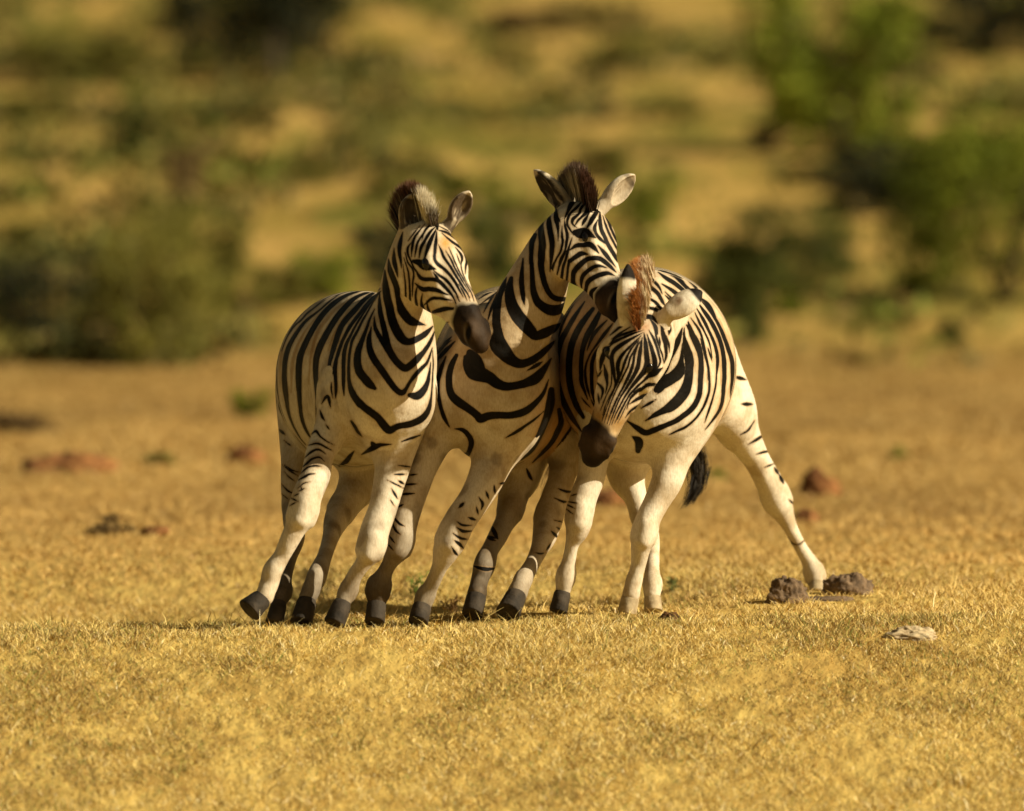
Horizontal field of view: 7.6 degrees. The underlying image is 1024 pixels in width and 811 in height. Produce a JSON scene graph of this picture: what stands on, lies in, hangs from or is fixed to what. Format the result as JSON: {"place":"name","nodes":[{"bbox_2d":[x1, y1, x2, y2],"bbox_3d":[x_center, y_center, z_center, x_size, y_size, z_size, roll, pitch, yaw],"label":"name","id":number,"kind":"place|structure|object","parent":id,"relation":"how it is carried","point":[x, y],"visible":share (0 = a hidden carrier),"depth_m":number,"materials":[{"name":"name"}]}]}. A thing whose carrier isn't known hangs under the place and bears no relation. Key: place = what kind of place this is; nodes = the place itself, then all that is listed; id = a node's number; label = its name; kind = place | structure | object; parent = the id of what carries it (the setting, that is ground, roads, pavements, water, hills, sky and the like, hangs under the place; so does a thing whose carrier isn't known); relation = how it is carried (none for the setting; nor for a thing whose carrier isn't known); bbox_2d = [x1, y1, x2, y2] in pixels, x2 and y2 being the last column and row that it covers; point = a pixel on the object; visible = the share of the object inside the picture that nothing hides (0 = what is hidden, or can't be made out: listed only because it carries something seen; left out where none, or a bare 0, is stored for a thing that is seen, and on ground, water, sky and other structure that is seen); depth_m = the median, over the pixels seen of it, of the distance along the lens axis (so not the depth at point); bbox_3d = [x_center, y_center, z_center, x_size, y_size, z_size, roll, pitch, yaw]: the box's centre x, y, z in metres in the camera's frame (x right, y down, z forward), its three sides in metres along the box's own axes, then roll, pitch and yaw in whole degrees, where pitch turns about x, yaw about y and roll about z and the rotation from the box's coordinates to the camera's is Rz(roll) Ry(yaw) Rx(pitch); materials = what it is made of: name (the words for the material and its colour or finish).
{"place":"outdoors","nodes":[
{"label":"outdoors","id":0,"kind":"place"},
{"bbox_2d":[0,0,1023,810],"bbox_3d":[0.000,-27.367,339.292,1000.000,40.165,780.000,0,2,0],"label":"ground","id":1,"kind":"structure","parent":0,"point":[696,164],"depth_m":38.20,"materials":[{"name":"plant"}]},
{"bbox_2d":[0,410,62,433],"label":"bush","id":2,"kind":"object","parent":1,"relation":"on","point":[7,419],"visible":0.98,"depth_m":52.05,"materials":[{"name":"brown plant"}]},
{"bbox_2d":[0,215,65,241],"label":"bush","id":3,"kind":"object","parent":1,"relation":"on","point":[19,227],"visible":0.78,"depth_m":87.42,"materials":[{"name":"green plant"}]},
{"bbox_2d":[0,172,76,202],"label":"bush","id":4,"kind":"object","parent":1,"relation":"on","point":[40,190],"visible":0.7,"depth_m":95.53,"materials":[{"name":"green plant"}]},
{"bbox_2d":[0,89,78,121],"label":"bush","id":5,"kind":"object","parent":1,"relation":"on","point":[17,106],"visible":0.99,"depth_m":112.25,"materials":[{"name":"green plant"}]},
{"bbox_2d":[0,224,112,348],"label":"bush","id":6,"kind":"object","parent":1,"relation":"on","point":[17,288],"visible":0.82,"depth_m":70.08,"materials":[{"name":"green plant"}]},
{"bbox_2d":[19,450,119,474],"bbox_3d":[-2.528,0.347,44.319,0.617,0.184,0.598,0,2,0],"label":"earth mound","id":7,"kind":"object","parent":1,"relation":"on","point":[75,460],"visible":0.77,"depth_m":44.15,"materials":[{"name":"brown soil"}]},
{"bbox_2d":[0,25,190,86],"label":"bush","id":8,"kind":"object","parent":1,"relation":"on","point":[44,47],"visible":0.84,"depth_m":123.22,"materials":[{"name":"green plant"}]},
{"bbox_2d":[60,232,154,329],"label":"bush","id":9,"kind":"object","parent":1,"relation":"on","point":[128,299],"visible":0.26,"depth_m":72.19,"materials":[{"name":"green plant"}]},
{"bbox_2d":[85,512,138,534],"bbox_3d":[-1.894,0.572,36.744,0.275,0.135,0.333,1,2,17],"label":"plant","id":10,"kind":"object","parent":1,"relation":"on","point":[100,527],"visible":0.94,"depth_m":36.71,"materials":[{"name":"brown plant"}]},
{"bbox_2d":[105,101,186,158],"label":"bush","id":11,"kind":"object","parent":1,"relation":"on","point":[137,122],"visible":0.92,"depth_m":102.46,"materials":[{"name":"green plant"}]},
{"bbox_2d":[139,525,171,534],"bbox_3d":[-1.683,0.605,36.615,0.178,0.075,0.153,0,2,0],"label":"earth mound","id":12,"kind":"object","parent":1,"relation":"on","point":[161,530],"visible":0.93,"depth_m":36.57,"materials":[{"name":"brown soil"}]},
{"bbox_2d":[73,194,240,369],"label":"bush","id":13,"kind":"object","parent":1,"relation":"on","point":[165,314],"visible":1,"depth_m":65.94,"materials":[{"name":"green plant"}]},
{"bbox_2d":[136,451,177,463],"bbox_3d":[-2.068,0.321,45.854,0.248,0.111,0.278,1,2,36],"label":"plant","id":14,"kind":"object","parent":1,"relation":"on","point":[156,457],"visible":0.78,"depth_m":45.81,"materials":[{"name":"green plant"}]},
{"bbox_2d":[126,191,220,261],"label":"bush","id":15,"kind":"object","parent":1,"relation":"on","point":[144,206],"visible":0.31,"depth_m":82.69,"materials":[{"name":"green plant"}]},
{"bbox_2d":[156,144,206,197],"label":"bush","id":16,"kind":"object","parent":1,"relation":"on","point":[183,169],"visible":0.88,"depth_m":94.49,"materials":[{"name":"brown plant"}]},
{"bbox_2d":[153,0,234,35],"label":"bush","id":17,"kind":"object","parent":1,"relation":"on","point":[184,10],"visible":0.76,"depth_m":150.76,"materials":[{"name":"green plant"}]},
{"bbox_2d":[152,203,262,323],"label":"bush","id":18,"kind":"object","parent":1,"relation":"on","point":[227,251],"visible":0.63,"depth_m":73.66,"materials":[{"name":"green plant"}]},
{"bbox_2d":[175,96,302,133],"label":"bush","id":19,"kind":"object","parent":1,"relation":"on","point":[239,111],"visible":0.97,"depth_m":108.72,"materials":[{"name":"green plant"}]},
{"bbox_2d":[225,444,265,462],"bbox_3d":[-1.580,0.306,45.760,0.262,0.161,0.224,0,2,0],"label":"earth mound","id":20,"kind":"object","parent":1,"relation":"on","point":[245,451],"visible":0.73,"depth_m":45.72,"materials":[{"name":"brown soil"}]},
{"bbox_2d":[230,292,265,326],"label":"bush","id":21,"kind":"object","parent":1,"relation":"on","point":[241,302],"visible":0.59,"depth_m":73.39,"materials":[{"name":"brown plant"}]},
{"bbox_2d":[224,387,274,416],"bbox_3d":[-1.884,-0.009,55.672,0.370,0.253,0.349,-1,2,-31],"label":"bush","id":22,"kind":"object","parent":1,"relation":"on","point":[242,406],"visible":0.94,"depth_m":55.63,"materials":[{"name":"green plant"}]},
{"bbox_2d":[153,0,369,81],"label":"bush","id":23,"kind":"object","parent":1,"relation":"on","point":[278,29],"visible":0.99,"depth_m":124.55,"materials":[{"name":"green plant"}]},
{"bbox_2d":[236,257,320,310],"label":"bush","id":24,"kind":"object","parent":1,"relation":"on","point":[277,298],"visible":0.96,"depth_m":75.41,"materials":[{"name":"green plant"}]},
{"bbox_2d":[270,151,350,186],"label":"bush","id":25,"kind":"object","parent":1,"relation":"on","point":[306,175],"visible":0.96,"depth_m":97.10,"materials":[{"name":"green plant"}]},
{"bbox_2d":[280,246,364,300],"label":"bush","id":26,"kind":"object","parent":1,"relation":"on","point":[332,263],"visible":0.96,"depth_m":75.90,"materials":[{"name":"green plant"}]},
{"bbox_2d":[303,0,375,28],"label":"bush","id":27,"kind":"object","parent":1,"relation":"on","point":[348,16],"visible":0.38,"depth_m":155.22,"materials":[{"name":"green plant"}]},
{"bbox_2d":[318,125,370,151],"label":"bush","id":28,"kind":"object","parent":1,"relation":"on","point":[345,134],"visible":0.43,"depth_m":102.91,"materials":[{"name":"green plant"}]},
{"bbox_2d":[240,178,490,627],"bbox_3d":[-0.563,-0.030,30.570,0.968,1.755,2.193,0,2,0],"label":"zebra","id":29,"kind":"object","parent":1,"relation":"on","point":[356,387],"visible":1,"depth_m":29.75,"materials":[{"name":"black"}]},
{"bbox_2d":[337,44,399,73],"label":"bush","id":30,"kind":"object","parent":1,"relation":"on","point":[385,53],"visible":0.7,"depth_m":127.80,"materials":[{"name":"green plant"}]},
{"bbox_2d":[345,218,396,288],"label":"bush","id":31,"kind":"object","parent":1,"relation":"on","point":[371,263],"visible":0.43,"depth_m":77.60,"materials":[{"name":"green plant"}]},
{"bbox_2d":[355,172,404,204],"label":"bush","id":32,"kind":"object","parent":1,"relation":"on","point":[385,183],"visible":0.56,"depth_m":93.44,"materials":[{"name":"green plant"}]},
{"bbox_2d":[406,570,429,595],"bbox_3d":[-0.395,0.751,32.499,0.081,0.119,0.124,2,3,42],"label":"weed","id":33,"kind":"object","parent":1,"relation":"on","point":[417,583],"visible":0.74,"depth_m":32.49,"materials":[{"name":"green plant"}]},
{"bbox_2d":[439,595,461,612],"bbox_3d":[-0.253,0.814,31.835,0.094,0.088,0.128,0,2,0],"label":"weed","id":34,"kind":"object","parent":1,"relation":"on","point":[453,606],"visible":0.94,"depth_m":31.81,"materials":[{"name":"plant"}]},
{"bbox_2d":[426,168,510,206],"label":"bush","id":35,"kind":"object","parent":1,"relation":"on","point":[467,181],"visible":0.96,"depth_m":93.53,"materials":[{"name":"green plant"}]},
{"bbox_2d":[457,216,523,286],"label":"bush","id":36,"kind":"object","parent":1,"relation":"on","point":[496,262],"visible":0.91,"depth_m":77.80,"materials":[{"name":"green plant"}]},
{"bbox_2d":[365,158,635,627],"bbox_3d":[-0.045,-0.080,30.876,1.052,1.826,2.330,0,2,0],"label":"zebra","id":37,"kind":"object","parent":1,"relation":"on","point":[498,418],"visible":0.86,"depth_m":29.92,"materials":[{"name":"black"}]},
{"bbox_2d":[0,0,1023,367],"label":"scrub","id":38,"kind":"object","parent":1,"relation":"on","point":[98,342],"visible":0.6,"depth_m":103.98,"materials":[{"name":"green plant"}]},
{"bbox_2d":[478,45,558,65],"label":"bush","id":39,"kind":"object","parent":1,"relation":"on","point":[505,57],"visible":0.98,"depth_m":130.83,"materials":[{"name":"green plant"}]},
{"bbox_2d":[489,192,550,221],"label":"bush","id":40,"kind":"object","parent":1,"relation":"on","point":[515,203],"visible":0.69,"depth_m":89.89,"materials":[{"name":"green plant"}]},
{"bbox_2d":[486,82,598,112],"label":"bush","id":41,"kind":"object","parent":1,"relation":"on","point":[560,97],"visible":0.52,"depth_m":116.28,"materials":[{"name":"green plant"}]},
{"bbox_2d":[441,5,660,33],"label":"bush","id":42,"kind":"object","parent":1,"relation":"on","point":[561,16],"visible":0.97,"depth_m":152.06,"materials":[{"name":"brown plant"}]},
{"bbox_2d":[550,136,653,182],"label":"bush","id":43,"kind":"object","parent":1,"relation":"on","point":[609,160],"visible":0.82,"depth_m":97.49,"materials":[{"name":"green plant"}]},
{"bbox_2d":[596,488,625,505],"bbox_3d":[0.514,0.494,40.035,0.295,0.127,0.300,-1,2,-34],"label":"earth mound","id":44,"kind":"object","parent":1,"relation":"on","point":[607,496],"visible":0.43,"depth_m":39.94,"materials":[{"name":"brown soil"}]},
{"bbox_2d":[567,34,668,73],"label":"bush","id":45,"kind":"object","parent":1,"relation":"on","point":[616,49],"visible":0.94,"depth_m":128.33,"materials":[{"name":"green plant"}]},
{"bbox_2d":[607,174,688,229],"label":"bush","id":46,"kind":"object","parent":1,"relation":"on","point":[645,213],"visible":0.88,"depth_m":89.15,"materials":[{"name":"green plant"}]},
{"bbox_2d":[612,96,712,117],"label":"bush","id":47,"kind":"object","parent":1,"relation":"on","point":[664,105],"visible":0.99,"depth_m":113.79,"materials":[{"name":"green plant"}]},
{"bbox_2d":[666,576,679,590],"bbox_3d":[0.673,0.751,32.621,0.068,0.072,0.082,1,2,35],"label":"weed","id":48,"kind":"object","parent":1,"relation":"on","point":[672,582],"visible":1,"depth_m":32.62,"materials":[{"name":"green plant"}]},
{"bbox_2d":[550,253,825,614],"bbox_3d":[0.526,0.113,30.792,0.971,1.481,2.660,0,2,14],"label":"zebra","id":49,"kind":"object","parent":1,"relation":"on","point":[653,378],"visible":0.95,"depth_m":30.29,"materials":[{"name":"black"}]},
{"bbox_2d":[686,237,749,298],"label":"bush","id":50,"kind":"object","parent":1,"relation":"on","point":[705,287],"visible":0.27,"depth_m":76.65,"materials":[{"name":"green plant"}]},
{"bbox_2d":[690,45,749,68],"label":"bush","id":51,"kind":"object","parent":1,"relation":"on","point":[734,52],"visible":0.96,"depth_m":130.84,"materials":[{"name":"green plant"}]},
{"bbox_2d":[705,468,736,479],"bbox_3d":[1.155,0.393,43.166,0.320,0.093,0.264,1,2,37],"label":"plant","id":52,"kind":"object","parent":1,"relation":"on","point":[714,470],"visible":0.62,"depth_m":43.16,"materials":[{"name":"brown plant"}]},
{"bbox_2d":[705,255,790,343],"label":"bush","id":53,"kind":"object","parent":1,"relation":"on","point":[743,312],"visible":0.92,"depth_m":71.27,"materials":[{"name":"green plant"}]},
{"bbox_2d":[745,119,795,147],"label":"bush","id":54,"kind":"object","parent":1,"relation":"on","point":[759,137],"visible":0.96,"depth_m":103.79,"materials":[{"name":"brown plant"}]},
{"bbox_2d":[675,189,886,306],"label":"bush","id":55,"kind":"object","parent":1,"relation":"on","point":[780,245],"visible":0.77,"depth_m":75.36,"materials":[{"name":"green plant"}]},
{"bbox_2d":[764,575,809,603],"bbox_3d":[1.106,0.767,31.134,0.184,0.173,0.167,0,2,0],"label":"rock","id":56,"kind":"object","parent":1,"relation":"on","point":[783,588],"visible":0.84,"depth_m":31.08,"materials":[{"name":"brown stone"}]},
{"bbox_2d":[767,290,810,315],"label":"bush","id":57,"kind":"object","parent":1,"relation":"on","point":[795,308],"visible":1,"depth_m":74.97,"materials":[{"name":"green plant"}]},
{"bbox_2d":[763,3,822,39],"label":"bush","id":58,"kind":"object","parent":1,"relation":"on","point":[785,15],"visible":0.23,"depth_m":143.93,"materials":[{"name":"green plant"}]},
{"bbox_2d":[753,156,848,175],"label":"bush","id":59,"kind":"object","parent":1,"relation":"on","point":[796,165],"visible":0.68,"depth_m":99.18,"materials":[{"name":"green plant"}]},
{"bbox_2d":[794,508,819,521],"bbox_3d":[1.454,0.561,38.128,0.146,0.115,0.138,1,2,22],"label":"earth mound","id":60,"kind":"object","parent":1,"relation":"on","point":[804,514],"visible":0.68,"depth_m":38.09,"materials":[{"name":"brown soil"}]},
{"bbox_2d":[798,465,841,494],"bbox_3d":[1.643,0.430,41.420,0.231,0.220,0.220,-1,2,-30],"label":"earth mound","id":61,"kind":"object","parent":1,"relation":"on","point":[816,480],"visible":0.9,"depth_m":41.36,"materials":[{"name":"brown soil"}]},
{"bbox_2d":[779,37,865,85],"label":"bush","id":62,"kind":"object","parent":1,"relation":"on","point":[822,46],"visible":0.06,"depth_m":120.84,"materials":[{"name":"green plant"}]},
{"bbox_2d":[788,222,875,278],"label":"bush","id":63,"kind":"object","parent":1,"relation":"on","point":[808,254],"visible":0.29,"depth_m":79.63,"materials":[{"name":"green plant"}]},
{"bbox_2d":[809,596,855,601],"bbox_3d":[1.249,0.790,31.310,0.371,0.040,0.257,1,2,21],"label":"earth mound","id":64,"kind":"object","parent":1,"relation":"on","point":[830,598],"visible":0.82,"depth_m":31.24,"materials":[{"name":"brown soil"}]},
{"bbox_2d":[725,0,942,155],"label":"tree","id":65,"kind":"object","parent":1,"relation":"on","point":[796,89],"visible":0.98,"depth_m":102.59,"materials":[{"name":"green plant"}]},
{"bbox_2d":[821,572,873,594],"bbox_3d":[1.378,0.751,31.641,0.194,0.141,0.192,1,2,38],"label":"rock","id":66,"kind":"object","parent":1,"relation":"on","point":[855,582],"visible":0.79,"depth_m":31.58,"materials":[{"name":"brown stone"}]},
{"bbox_2d":[843,111,890,148],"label":"bush","id":67,"kind":"object","parent":1,"relation":"on","point":[881,123],"visible":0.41,"depth_m":103.54,"materials":[{"name":"green plant"}]},
{"bbox_2d":[799,136,966,216],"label":"bush","id":68,"kind":"object","parent":1,"relation":"on","point":[856,180],"visible":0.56,"depth_m":93.36,"materials":[{"name":"green plant"}]},
{"bbox_2d":[887,444,912,458],"bbox_3d":[2.330,0.290,46.517,0.158,0.118,0.192,0,2,15],"label":"plant","id":69,"kind":"object","parent":1,"relation":"on","point":[895,453],"visible":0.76,"depth_m":46.50,"materials":[{"name":"yellow plant"}]},
{"bbox_2d":[883,625,936,640],"bbox_3d":[1.514,0.878,29.669,0.244,0.072,0.153,0,2,0],"label":"stone","id":70,"kind":"object","parent":1,"relation":"on","point":[918,632],"visible":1,"depth_m":29.62,"materials":[{"name":"beige stone"}]},
{"bbox_2d":[890,267,941,291],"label":"bush","id":71,"kind":"object","parent":1,"relation":"on","point":[902,286],"visible":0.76,"depth_m":78.22,"materials":[{"name":"green plant"}]},
{"bbox_2d":[833,118,1023,188],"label":"bush","id":72,"kind":"object","parent":1,"relation":"on","point":[902,137],"visible":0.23,"depth_m":97.42,"materials":[{"name":"green plant"}]},
{"bbox_2d":[843,91,1023,302],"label":"bush","id":73,"kind":"object","parent":1,"relation":"on","point":[931,245],"visible":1,"depth_m":77.06,"materials":[{"name":"green plant"}]},
{"bbox_2d":[931,313,972,345],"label":"bush","id":74,"kind":"object","parent":1,"relation":"on","point":[945,326],"visible":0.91,"depth_m":71.57,"materials":[{"name":"green plant"}]},
{"bbox_2d":[907,0,1023,56],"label":"bush","id":75,"kind":"object","parent":1,"relation":"on","point":[982,27],"visible":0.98,"depth_m":135.08,"materials":[{"name":"green plant"}]},
{"bbox_2d":[925,97,1023,118],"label":"bush","id":76,"kind":"object","parent":1,"relation":"on","point":[973,104],"visible":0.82,"depth_m":111.90,"materials":[{"name":"green plant"}]},
{"bbox_2d":[658,611,680,622],"bbox_3d":[0.613,0.838,30.065,0.112,0.076,0.105,-1,2,-31],"label":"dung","id":77,"kind":"object","parent":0,"point":[666,614],"visible":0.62,"depth_m":30.05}
]}

